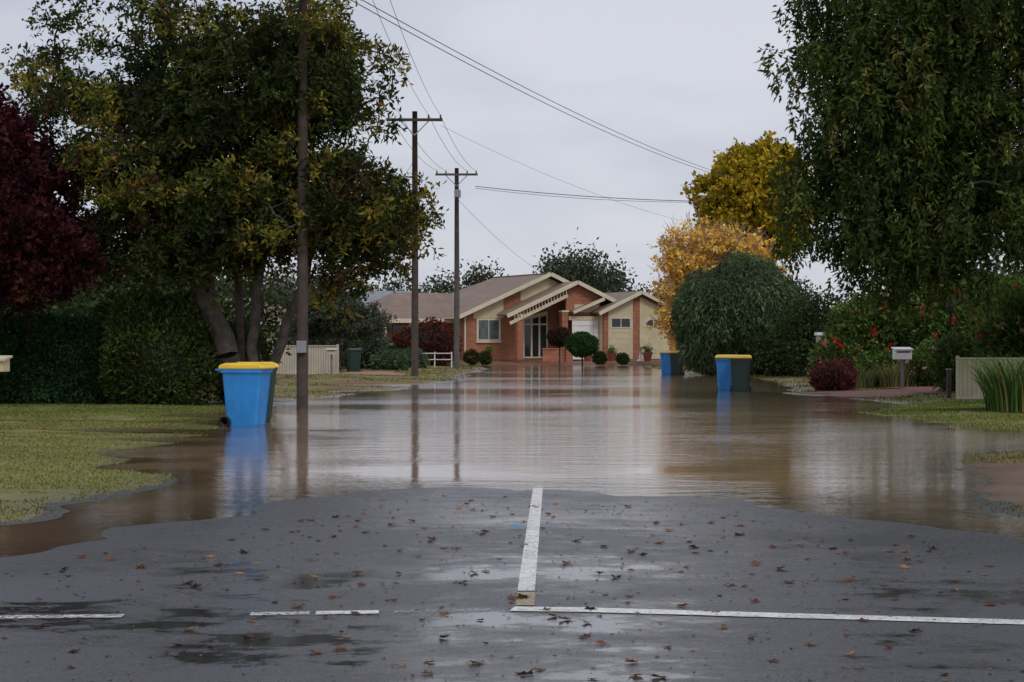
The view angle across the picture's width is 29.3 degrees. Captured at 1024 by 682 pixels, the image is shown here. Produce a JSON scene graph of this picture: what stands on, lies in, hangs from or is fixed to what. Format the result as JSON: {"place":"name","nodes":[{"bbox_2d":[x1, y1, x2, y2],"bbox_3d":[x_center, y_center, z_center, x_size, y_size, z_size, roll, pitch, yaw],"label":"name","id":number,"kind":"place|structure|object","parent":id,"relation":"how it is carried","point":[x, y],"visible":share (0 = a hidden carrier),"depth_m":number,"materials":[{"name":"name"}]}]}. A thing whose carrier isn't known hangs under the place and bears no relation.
{"place":"outdoors","nodes":[
{"label":"outdoors","id":0,"kind":"place"},
{"bbox_2d":[341,371,406,375],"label":"leaf littered path","id":1,"kind":"structure","parent":0,"point":[381,373],"depth_m":80.26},
{"bbox_2d":[386,323,409,349],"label":"wing wall","id":2,"kind":"structure","parent":0,"point":[389,336],"depth_m":124.36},
{"bbox_2d":[366,293,391,316],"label":"wing roof hip","id":3,"kind":"object","parent":2,"relation":"on","point":[384,300],"visible":0.27,"depth_m":126.50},
{"bbox_2d":[392,325,407,343],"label":"wing window","id":4,"kind":"structure","parent":2,"relation":"in","point":[396,327],"depth_m":124.46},
{"bbox_2d":[383,292,453,318],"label":"wing roof front","id":5,"kind":"structure","parent":2,"relation":"on","point":[437,305],"depth_m":125.90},
{"bbox_2d":[383,319,453,322],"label":"wing fascia","id":6,"kind":"structure","parent":5,"relation":"attached to","point":[409,321],"depth_m":122.86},
{"bbox_2d":[0,368,1023,681],"bbox_3d":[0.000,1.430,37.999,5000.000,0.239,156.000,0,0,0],"label":"road","id":7,"kind":"structure","parent":0,"point":[36,648],"depth_m":10.28,"materials":[{"name":"asphalt"}]},
{"bbox_2d":[0,614,124,617],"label":"dashed line marking","id":8,"kind":"object","parent":7,"relation":"on","point":[79,615],"visible":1,"depth_m":9.47,"materials":[{"name":"paint"}]},
{"bbox_2d":[250,611,307,614],"bbox_3d":[-1.127,1.324,9.529,0.287,0.003,0.119,0,0,-5],"label":"dashed line marking","id":9,"kind":"object","parent":7,"relation":"on","point":[290,613],"visible":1,"depth_m":9.53,"materials":[{"name":"paint"}]},
{"bbox_2d":[316,610,378,613],"bbox_3d":[-0.802,1.321,9.549,0.307,0.004,0.133,0,0,-3],"label":"dashed line marking","id":10,"kind":"object","parent":7,"relation":"on","point":[360,611],"visible":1,"depth_m":9.55,"materials":[{"name":"paint"}]},
{"bbox_2d":[2,493,1012,681],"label":"leaf fragments","id":11,"kind":"object","parent":7,"relation":"on","point":[491,655],"visible":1,"depth_m":10.42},
{"bbox_2d":[2,495,1023,680],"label":"fallen leaves","id":12,"kind":"object","parent":7,"relation":"on","point":[511,596],"visible":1,"depth_m":10.54,"materials":[{"name":"brown plant"}]},
{"bbox_2d":[516,592,534,604],"bbox_3d":[0.069,1.316,10.024,0.101,0.004,0.551,0,0,0],"label":"old line marking","id":13,"kind":"object","parent":7,"relation":"on","point":[527,601],"visible":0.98,"depth_m":9.97,"materials":[{"name":"paint"}]},
{"bbox_2d":[518,488,542,590],"bbox_3d":[0.193,1.367,15.924,0.096,0.089,11.152,0,0,1],"label":"line marking","id":14,"kind":"object","parent":7,"relation":"on","point":[530,565],"visible":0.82,"depth_m":12.60,"materials":[{"name":"paint"}]},
{"bbox_2d":[510,606,1023,623],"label":"hold line marking","id":15,"kind":"object","parent":7,"relation":"on","point":[820,616],"visible":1,"depth_m":9.40,"materials":[{"name":"paint"}]},
{"bbox_2d":[969,501,1023,515],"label":"grass tuft edge","id":16,"kind":"object","parent":7,"relation":"on","point":[1022,506],"depth_m":15.97,"materials":[{"name":"green plant"}]},
{"bbox_2d":[0,365,1023,556],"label":"flood water","id":17,"kind":"structure","parent":0,"point":[627,430],"depth_m":24.50,"materials":[{"name":"liquid"}]},
{"bbox_2d":[236,362,278,422],"bbox_3d":[-4.420,0.889,33.599,0.851,1.060,0.620,0,0,-8],"label":"green waste bin","id":18,"kind":"object","parent":17,"relation":"on","point":[271,396],"visible":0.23,"depth_m":33.39,"materials":[{"name":"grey plastic"}]},
{"bbox_2d":[546,326,571,365],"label":"round purple shrub","id":19,"kind":"object","parent":17,"relation":"on","point":[557,336],"visible":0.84,"depth_m":112.61,"materials":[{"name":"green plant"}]},
{"bbox_2d":[564,331,598,366],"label":"round topiary shrub","id":20,"kind":"object","parent":17,"relation":"on","point":[581,344],"visible":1,"depth_m":109.53,"materials":[{"name":"green plant"}]},
{"bbox_2d":[659,351,670,374],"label":"blue recycling bin","id":21,"kind":"object","parent":17,"relation":"on","point":[665,362],"visible":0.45,"depth_m":82.89,"materials":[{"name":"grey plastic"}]},
{"bbox_2d":[669,351,684,374],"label":"green waste bin","id":22,"kind":"object","parent":17,"relation":"on","point":[676,368],"visible":0.66,"depth_m":81.89,"materials":[{"name":"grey plastic"}]},
{"bbox_2d":[715,355,731,390],"bbox_3d":[6.100,0.918,55.600,0.620,1.060,0.851,0,0,12],"label":"blue recycling bin","id":23,"kind":"object","parent":17,"relation":"on","point":[723,365],"visible":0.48,"depth_m":55.29,"materials":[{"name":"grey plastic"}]},
{"bbox_2d":[729,355,751,391],"bbox_3d":[6.380,0.918,54.700,0.620,1.060,0.851,0,0,8],"label":"green waste bin","id":24,"kind":"object","parent":17,"relation":"on","point":[740,372],"visible":0.9,"depth_m":54.38,"materials":[{"name":"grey plastic"}]},
{"bbox_2d":[0,356,1023,521],"bbox_3d":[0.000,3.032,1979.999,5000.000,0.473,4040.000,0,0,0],"label":"ground","id":25,"kind":"structure","parent":0,"point":[1007,479],"depth_m":28.21,"materials":[{"name":"green plant"}]},
{"bbox_2d":[0,355,12,371],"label":"letterbox","id":26,"kind":"object","parent":25,"relation":"on","point":[4,363],"visible":1,"depth_m":28.96,"materials":[{"name":"grey metal"}]},
{"bbox_2d":[0,308,107,403],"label":"green hedge","id":27,"kind":"object","parent":25,"relation":"on","point":[48,351],"visible":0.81,"depth_m":42.26,"materials":[{"name":"green plant"}]},
{"bbox_2d":[0,82,128,330],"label":"purple plum tree","id":28,"kind":"object","parent":25,"relation":"on","point":[39,230],"visible":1,"depth_m":40.11,"materials":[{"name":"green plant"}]},
{"bbox_2d":[0,404,225,523],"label":"grass verge","id":29,"kind":"object","parent":25,"relation":"on","point":[93,412],"depth_m":25.90,"materials":[{"name":"green plant"}]},
{"bbox_2d":[215,363,274,426],"bbox_3d":[-4.360,0.888,31.999,0.851,1.060,0.620,0,0,12],"label":"blue recycling bin","id":30,"kind":"object","parent":29,"relation":"on","point":[246,389],"visible":0.93,"depth_m":31.75,"materials":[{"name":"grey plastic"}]},
{"bbox_2d":[3,233,296,363],"bbox_3d":[-13.772,-1.523,60.761,18.146,6.070,10.434,0,0,-40],"label":"garden tree belt","id":31,"kind":"object","parent":25,"relation":"on","point":[79,304],"visible":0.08,"depth_m":62.92,"materials":[{"name":"green plant"}]},
{"bbox_2d":[97,285,223,404],"bbox_3d":[-7.469,0.131,41.993,2.744,2.742,2.776,0,0,0],"label":"conical green shrub","id":32,"kind":"object","parent":25,"relation":"on","point":[159,349],"visible":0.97,"depth_m":41.28,"materials":[{"name":"green plant"}]},
{"bbox_2d":[78,299,271,403],"bbox_3d":[-7.421,0.267,43.142,4.344,2.441,2.360,0,0,-6],"label":"shrub","id":33,"kind":"object","parent":25,"relation":"on","point":[260,349],"visible":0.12,"depth_m":42.85,"materials":[{"name":"green plant"}]},
{"bbox_2d":[0,0,448,387],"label":"olive tree","id":34,"kind":"object","parent":25,"relation":"on","point":[191,200],"visible":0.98,"depth_m":40.48,"materials":[{"name":"green plant"}]},
{"bbox_2d":[0,364,486,404],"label":"grass verge","id":35,"kind":"object","parent":25,"relation":"on","point":[366,378],"depth_m":71.00,"materials":[{"name":"green plant"}]},
{"bbox_2d":[261,325,288,342],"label":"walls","id":36,"kind":"structure","parent":25,"relation":"on","point":[271,335],"depth_m":92.00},
{"bbox_2d":[189,298,285,321],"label":"roof front","id":37,"kind":"structure","parent":36,"relation":"on","point":[280,307],"depth_m":93.80,"materials":[{"name":"tile"}]},
{"bbox_2d":[296,0,307,409],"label":"power pole","id":38,"kind":"object","parent":25,"relation":"on","point":[302,332],"visible":0.9,"depth_m":39.91,"materials":[{"name":"wood"}]},
{"bbox_2d":[276,344,338,373],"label":"beige metal fence","id":39,"kind":"object","parent":25,"relation":"on","point":[319,360],"visible":0.56,"depth_m":77.18,"materials":[{"name":"metal"}]},
{"bbox_2d":[261,291,392,368],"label":"garden shrub","id":40,"kind":"object","parent":25,"relation":"on","point":[371,347],"visible":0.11,"depth_m":92.94,"materials":[{"name":"green plant"}]},
{"bbox_2d":[325,348,336,373],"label":"letterbox","id":41,"kind":"object","parent":25,"relation":"on","point":[331,351],"visible":0.97,"depth_m":75.80,"materials":[{"name":"grey metal"}]},
{"bbox_2d":[273,289,399,370],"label":"garden tree","id":42,"kind":"object","parent":25,"relation":"on","point":[364,327],"visible":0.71,"depth_m":85.49,"materials":[{"name":"green plant"}]},
{"bbox_2d":[346,348,361,370],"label":"dark wheelie bin","id":43,"kind":"object","parent":25,"relation":"on","point":[354,356],"visible":0.81,"depth_m":84.68,"materials":[{"name":"green plastic"}]},
{"bbox_2d":[369,347,430,370],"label":"garden shrub","id":44,"kind":"object","parent":25,"relation":"on","point":[395,359],"visible":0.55,"depth_m":89.61,"materials":[{"name":"green plant"}]},
{"bbox_2d":[386,111,442,375],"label":"power pole","id":45,"kind":"object","parent":25,"relation":"on","point":[414,119],"visible":0.82,"depth_m":76.89,"materials":[{"name":"wood"}]},
{"bbox_2d":[391,316,462,365],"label":"red leaf shrub","id":46,"kind":"object","parent":25,"relation":"on","point":[437,336],"visible":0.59,"depth_m":107.39,"materials":[{"name":"plant"}]},
{"bbox_2d":[425,352,451,366],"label":"white rail fence","id":47,"kind":"object","parent":25,"relation":"on","point":[434,353],"visible":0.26,"depth_m":103.93,"materials":[{"name":"paint"}]},
{"bbox_2d":[445,317,463,359],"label":"wall","id":48,"kind":"structure","parent":25,"relation":"on","point":[461,333],"depth_m":123.14,"materials":[{"name":"red brick"}]},
{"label":"wing","id":49,"kind":"object","parent":48,"relation":"on","visible":0},
{"bbox_2d":[442,273,547,316],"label":"roof","id":50,"kind":"structure","parent":49,"relation":"on","point":[473,296],"depth_m":126.83,"materials":[{"name":"tile"}]},
{"bbox_2d":[460,272,550,318],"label":"barge","id":51,"kind":"object","parent":50,"relation":"attached to","point":[498,298],"visible":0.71,"depth_m":123.14},
{"bbox_2d":[435,168,477,367],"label":"power pole","id":52,"kind":"object","parent":25,"relation":"on","point":[457,191],"visible":0.99,"depth_m":101.88,"materials":[{"name":"wood"}]},
{"bbox_2d":[463,348,492,365],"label":"flower shrub","id":53,"kind":"object","parent":25,"relation":"on","point":[472,356],"visible":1,"depth_m":115.96,"materials":[{"name":"green plant"}]},
{"bbox_2d":[465,277,574,359],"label":"front wall","id":54,"kind":"structure","parent":25,"relation":"on","point":[505,348],"depth_m":123.85,"materials":[{"name":"red brick"}]},
{"bbox_2d":[473,299,502,317],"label":"window panel cladding","id":55,"kind":"structure","parent":54,"relation":"attached to","point":[493,310],"depth_m":123.31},
{"bbox_2d":[476,318,500,340],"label":"window frame","id":56,"kind":"object","parent":54,"relation":"attached to","point":[477,329],"visible":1,"depth_m":123.08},
{"bbox_2d":[479,320,498,338],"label":"window","id":57,"kind":"structure","parent":54,"relation":"in","point":[493,329],"depth_m":123.21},
{"bbox_2d":[497,281,574,315],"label":"entry roof","id":58,"kind":"structure","parent":54,"relation":"attached to","point":[520,304],"depth_m":123.40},
{"bbox_2d":[506,281,578,317],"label":"entry barge","id":59,"kind":"object","parent":58,"relation":"attached to","point":[541,299],"visible":1,"depth_m":122.11},
{"bbox_2d":[578,281,616,301],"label":"entry barge","id":60,"kind":"object","parent":58,"relation":"attached to","point":[592,289],"visible":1,"depth_m":123.72},
{"bbox_2d":[524,311,547,357],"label":"entry door frame","id":61,"kind":"object","parent":54,"relation":"attached to","point":[545,313],"visible":0.43,"depth_m":124.65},
{"bbox_2d":[525,325,530,356],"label":"entry glass","id":62,"kind":"object","parent":61,"relation":"attached to","point":[527,340],"visible":1,"depth_m":124.35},
{"bbox_2d":[532,325,538,356],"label":"entry glass","id":63,"kind":"object","parent":61,"relation":"attached to","point":[535,340],"visible":1,"depth_m":124.58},
{"bbox_2d":[540,325,545,356],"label":"entry glass","id":64,"kind":"object","parent":61,"relation":"attached to","point":[542,336],"visible":0.79,"depth_m":124.78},
{"bbox_2d":[520,278,564,300],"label":"gable cladding","id":65,"kind":"structure","parent":54,"relation":"attached to","point":[536,288],"depth_m":124.71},
{"bbox_2d":[261,228,827,329],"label":"distant trees","id":66,"kind":"object","parent":25,"relation":"on","point":[585,271],"visible":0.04,"depth_m":215.18,"materials":[{"name":"green plant"}]},
{"bbox_2d":[85,248,1023,317],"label":"background tree belt","id":67,"kind":"object","parent":25,"relation":"on","point":[285,288],"visible":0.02,"depth_m":168.47,"materials":[{"name":"green plant"}]},
{"bbox_2d":[543,350,565,361],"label":"wall","id":68,"kind":"structure","parent":25,"relation":"on","point":[550,355],"depth_m":117.80,"materials":[{"name":"red brick"}]},
{"bbox_2d":[572,320,597,358],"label":"garage door","id":69,"kind":"structure","parent":25,"relation":"on","point":[592,330],"depth_m":123.52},
{"bbox_2d":[591,314,601,359],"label":"wing left wall","id":70,"kind":"structure","parent":25,"relation":"on","point":[600,332],"depth_m":123.76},
{"bbox_2d":[602,295,678,359],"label":"gable wall","id":71,"kind":"structure","parent":25,"relation":"on","point":[636,321],"depth_m":124.29,"materials":[{"name":"red brick"}]},
{"bbox_2d":[608,300,632,358],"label":"cladding","id":72,"kind":"structure","parent":71,"relation":"attached to","point":[620,335],"depth_m":123.85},
{"bbox_2d":[640,297,668,358],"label":"cladding","id":73,"kind":"structure","parent":71,"relation":"attached to","point":[652,337],"depth_m":124.71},
{"bbox_2d":[645,210,791,350],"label":"golden autumn tree","id":74,"kind":"object","parent":25,"relation":"on","point":[680,259],"visible":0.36,"depth_m":95.30,"materials":[{"name":"yellow plant"}]},
{"bbox_2d":[666,247,802,375],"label":"weeping dome tree","id":75,"kind":"object","parent":25,"relation":"on","point":[725,301],"visible":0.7,"depth_m":79.53,"materials":[{"name":"green plant"}]},
{"bbox_2d":[680,130,826,263],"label":"yellow green elm tree","id":76,"kind":"object","parent":25,"relation":"on","point":[743,195],"visible":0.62,"depth_m":110.36,"materials":[{"name":"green plant"}]},
{"bbox_2d":[642,364,965,402],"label":"grass verge","id":77,"kind":"object","parent":25,"relation":"on","point":[786,376],"depth_m":54.38,"materials":[{"name":"green plant"}]},
{"bbox_2d":[798,389,918,397],"bbox_3d":[9.482,1.370,50.615,3.595,0.154,6.702,0,0,0],"label":"mulch garden bed","id":78,"kind":"object","parent":77,"relation":"on","point":[880,393],"visible":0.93,"depth_m":50.58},
{"bbox_2d":[806,356,859,390],"bbox_3d":[8.902,0.940,54.253,1.215,1.105,1.786,0,0,34],"label":"maroon ground shrub","id":79,"kind":"object","parent":25,"relation":"on","point":[837,373],"visible":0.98,"depth_m":53.77,"materials":[{"name":"red plant"}]},
{"bbox_2d":[806,291,917,381],"bbox_3d":[10.711,-0.048,59.831,3.742,3.172,2.781,0,0,-20],"label":"rose bush","id":80,"kind":"object","parent":25,"relation":"on","point":[855,334],"visible":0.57,"depth_m":59.14,"materials":[{"name":"green plant"}]},
{"bbox_2d":[853,362,875,382],"bbox_3d":[11.555,0.975,55.436,5.800,1.029,1.306,0,0,42],"label":"border shrub","id":81,"kind":"object","parent":25,"relation":"on","point":[859,366],"visible":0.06,"depth_m":56.85,"materials":[{"name":"green plant"}]},
{"bbox_2d":[854,368,881,387],"bbox_3d":[10.005,1.067,56.363,1.838,0.604,1.605,0,0,0],"label":"ornamental grass clump","id":82,"kind":"object","parent":25,"relation":"on","point":[863,382],"visible":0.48,"depth_m":56.06,"materials":[{"name":"green plant"}]},
{"bbox_2d":[738,259,1023,376],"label":"dark garden shrubs","id":83,"kind":"object","parent":25,"relation":"on","point":[799,331],"visible":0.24,"depth_m":74.12,"materials":[{"name":"green plant"}]},
{"bbox_2d":[755,0,1023,336],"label":"peppercorn tree","id":84,"kind":"object","parent":25,"relation":"on","point":[925,107],"visible":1,"depth_m":43.60,"materials":[{"name":"green plant"}]},
{"bbox_2d":[891,347,912,388],"bbox_3d":[10.750,0.793,53.999,0.520,1.253,0.480,0,0,0],"label":"letterbox","id":85,"kind":"object","parent":25,"relation":"on","point":[902,353],"visible":0.97,"depth_m":53.80,"materials":[{"name":"grey metal"}]},
{"bbox_2d":[859,333,947,386],"bbox_3d":[11.508,0.636,56.715,1.675,1.738,3.585,0,0,-37],"label":"rose bush","id":86,"kind":"object","parent":25,"relation":"on","point":[919,356],"visible":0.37,"depth_m":55.99,"materials":[{"name":"green plant"}]},
{"bbox_2d":[882,386,955,392],"bbox_3d":[12.320,1.297,53.217,4.095,0.046,8.013,0,0,0],"label":"mulch garden bed","id":87,"kind":"object","parent":25,"relation":"on","point":[924,389],"visible":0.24,"depth_m":52.59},
{"bbox_2d":[872,362,921,387],"bbox_3d":[10.934,0.974,56.068,2.038,0.738,1.987,0,0,0],"label":"ornamental grass clump","id":88,"kind":"object","parent":87,"relation":"on","point":[892,378],"visible":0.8,"depth_m":55.68,"materials":[{"name":"green plant"}]},
{"bbox_2d":[947,298,954,331],"bbox_3d":[12.200,0.058,54.500,0.225,2.600,0.260,0,0,0],"label":"garden lamp post","id":89,"kind":"object","parent":87,"relation":"on","point":[950,308],"visible":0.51,"depth_m":54.45,"materials":[{"name":"black metal"}]},
{"bbox_2d":[838,400,1023,430],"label":"grass verge","id":90,"kind":"object","parent":25,"relation":"on","point":[926,408],"depth_m":36.70,"materials":[{"name":"green plant"}]},
{"bbox_2d":[946,369,951,397],"bbox_3d":[10.300,1.075,46.199,0.130,0.850,0.130,0,0,0],"label":"garden post","id":91,"kind":"object","parent":25,"relation":"on","point":[948,383],"visible":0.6,"depth_m":46.15,"materials":[{"name":"grey wood"}]},
{"bbox_2d":[891,269,1023,350],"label":"rose bush","id":92,"kind":"object","parent":25,"relation":"on","point":[931,324],"visible":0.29,"depth_m":58.41,"materials":[{"name":"green plant"}]},
{"bbox_2d":[924,284,1023,391],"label":"rose bush","id":93,"kind":"object","parent":25,"relation":"on","point":[1006,340],"visible":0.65,"depth_m":48.45,"materials":[{"name":"green plant"}]},
{"bbox_2d":[949,357,1023,411],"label":"strappy agapanthus plant","id":94,"kind":"object","parent":25,"relation":"on","point":[1002,388],"visible":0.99,"depth_m":36.65,"materials":[{"name":"green plant"}]},
{"bbox_2d":[956,356,1023,398],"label":"cream metal fence","id":95,"kind":"object","parent":25,"relation":"on","point":[967,386],"visible":0.5,"depth_m":45.21,"materials":[{"name":"metal"}]},
{"bbox_2d":[961,450,1023,463],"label":"grass tuft edge","id":96,"kind":"object","parent":25,"relation":"on","point":[993,460],"depth_m":22.80,"materials":[{"name":"green plant"}]},
{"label":"walls","id":97,"kind":"object","parent":25,"relation":"on","visible":0},
{"bbox_2d":[356,291,411,304],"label":"roof front","id":98,"kind":"structure","parent":97,"relation":"on","point":[375,295],"depth_m":163.46,"materials":[{"name":"tile"}]},
{"bbox_2d":[0,0,1023,314],"label":"sky","id":99,"kind":"structure","parent":0,"point":[681,79],"materials":[{"name":"grey"}]},
{"bbox_2d":[330,0,734,275],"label":"power lines","id":100,"kind":"object","parent":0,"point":[525,93],"visible":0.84,"depth_m":71.77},
{"bbox_2d":[460,359,660,364],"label":"brick driveway","id":101,"kind":"structure","parent":0,"point":[541,362],"depth_m":120.77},
{"bbox_2d":[515,316,523,359],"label":"entry column","id":102,"kind":"structure","parent":101,"relation":"on","point":[519,339],"depth_m":121.74,"materials":[{"name":"red brick"}]},
{"bbox_2d":[509,295,567,324],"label":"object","id":103,"kind":"object","parent":102,"relation":"attached to","point":[533,312],"visible":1,"depth_m":122.12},
{"bbox_2d":[559,312,567,347],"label":"entry column","id":104,"kind":"structure","parent":101,"relation":"on","point":[563,319],"depth_m":123.04,"materials":[{"name":"red brick"}]},
{"bbox_2d":[606,344,617,360],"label":"terracotta plant pot","id":105,"kind":"object","parent":101,"relation":"on","point":[611,354],"visible":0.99,"depth_m":119.84,"materials":[{"name":"orange ceramic"}]},
{"bbox_2d":[642,342,655,360],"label":"terracotta plant pot","id":106,"kind":"object","parent":101,"relation":"on","point":[647,353],"visible":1,"depth_m":119.83,"materials":[{"name":"orange ceramic"}]},
{"bbox_2d":[565,285,599,315],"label":"entry gable brick","id":107,"kind":"object","parent":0,"point":[577,294],"visible":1,"depth_m":123.70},
{"bbox_2d":[574,304,597,311],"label":"entry gable cladding","id":108,"kind":"structure","parent":107,"relation":"attached to","point":[592,308],"depth_m":123.93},
{"bbox_2d":[573,297,604,313],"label":"entry hood barge","id":109,"kind":"object","parent":107,"relation":"attached to","point":[589,305],"visible":1,"depth_m":123.19},
{"bbox_2d":[568,316,598,319],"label":"garage lintel","id":110,"kind":"structure","parent":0,"point":[583,317],"depth_m":123.43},
{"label":"main roof","id":111,"kind":"object","parent":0,"visible":0},
{"bbox_2d":[590,291,638,313],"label":"roof","id":112,"kind":"structure","parent":111,"relation":"attached to","point":[618,296],"depth_m":124.59,"materials":[{"name":"tile"}]},
{"bbox_2d":[599,291,642,314],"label":"barge","id":113,"kind":"object","parent":112,"relation":"attached to","point":[627,299],"visible":1,"depth_m":123.34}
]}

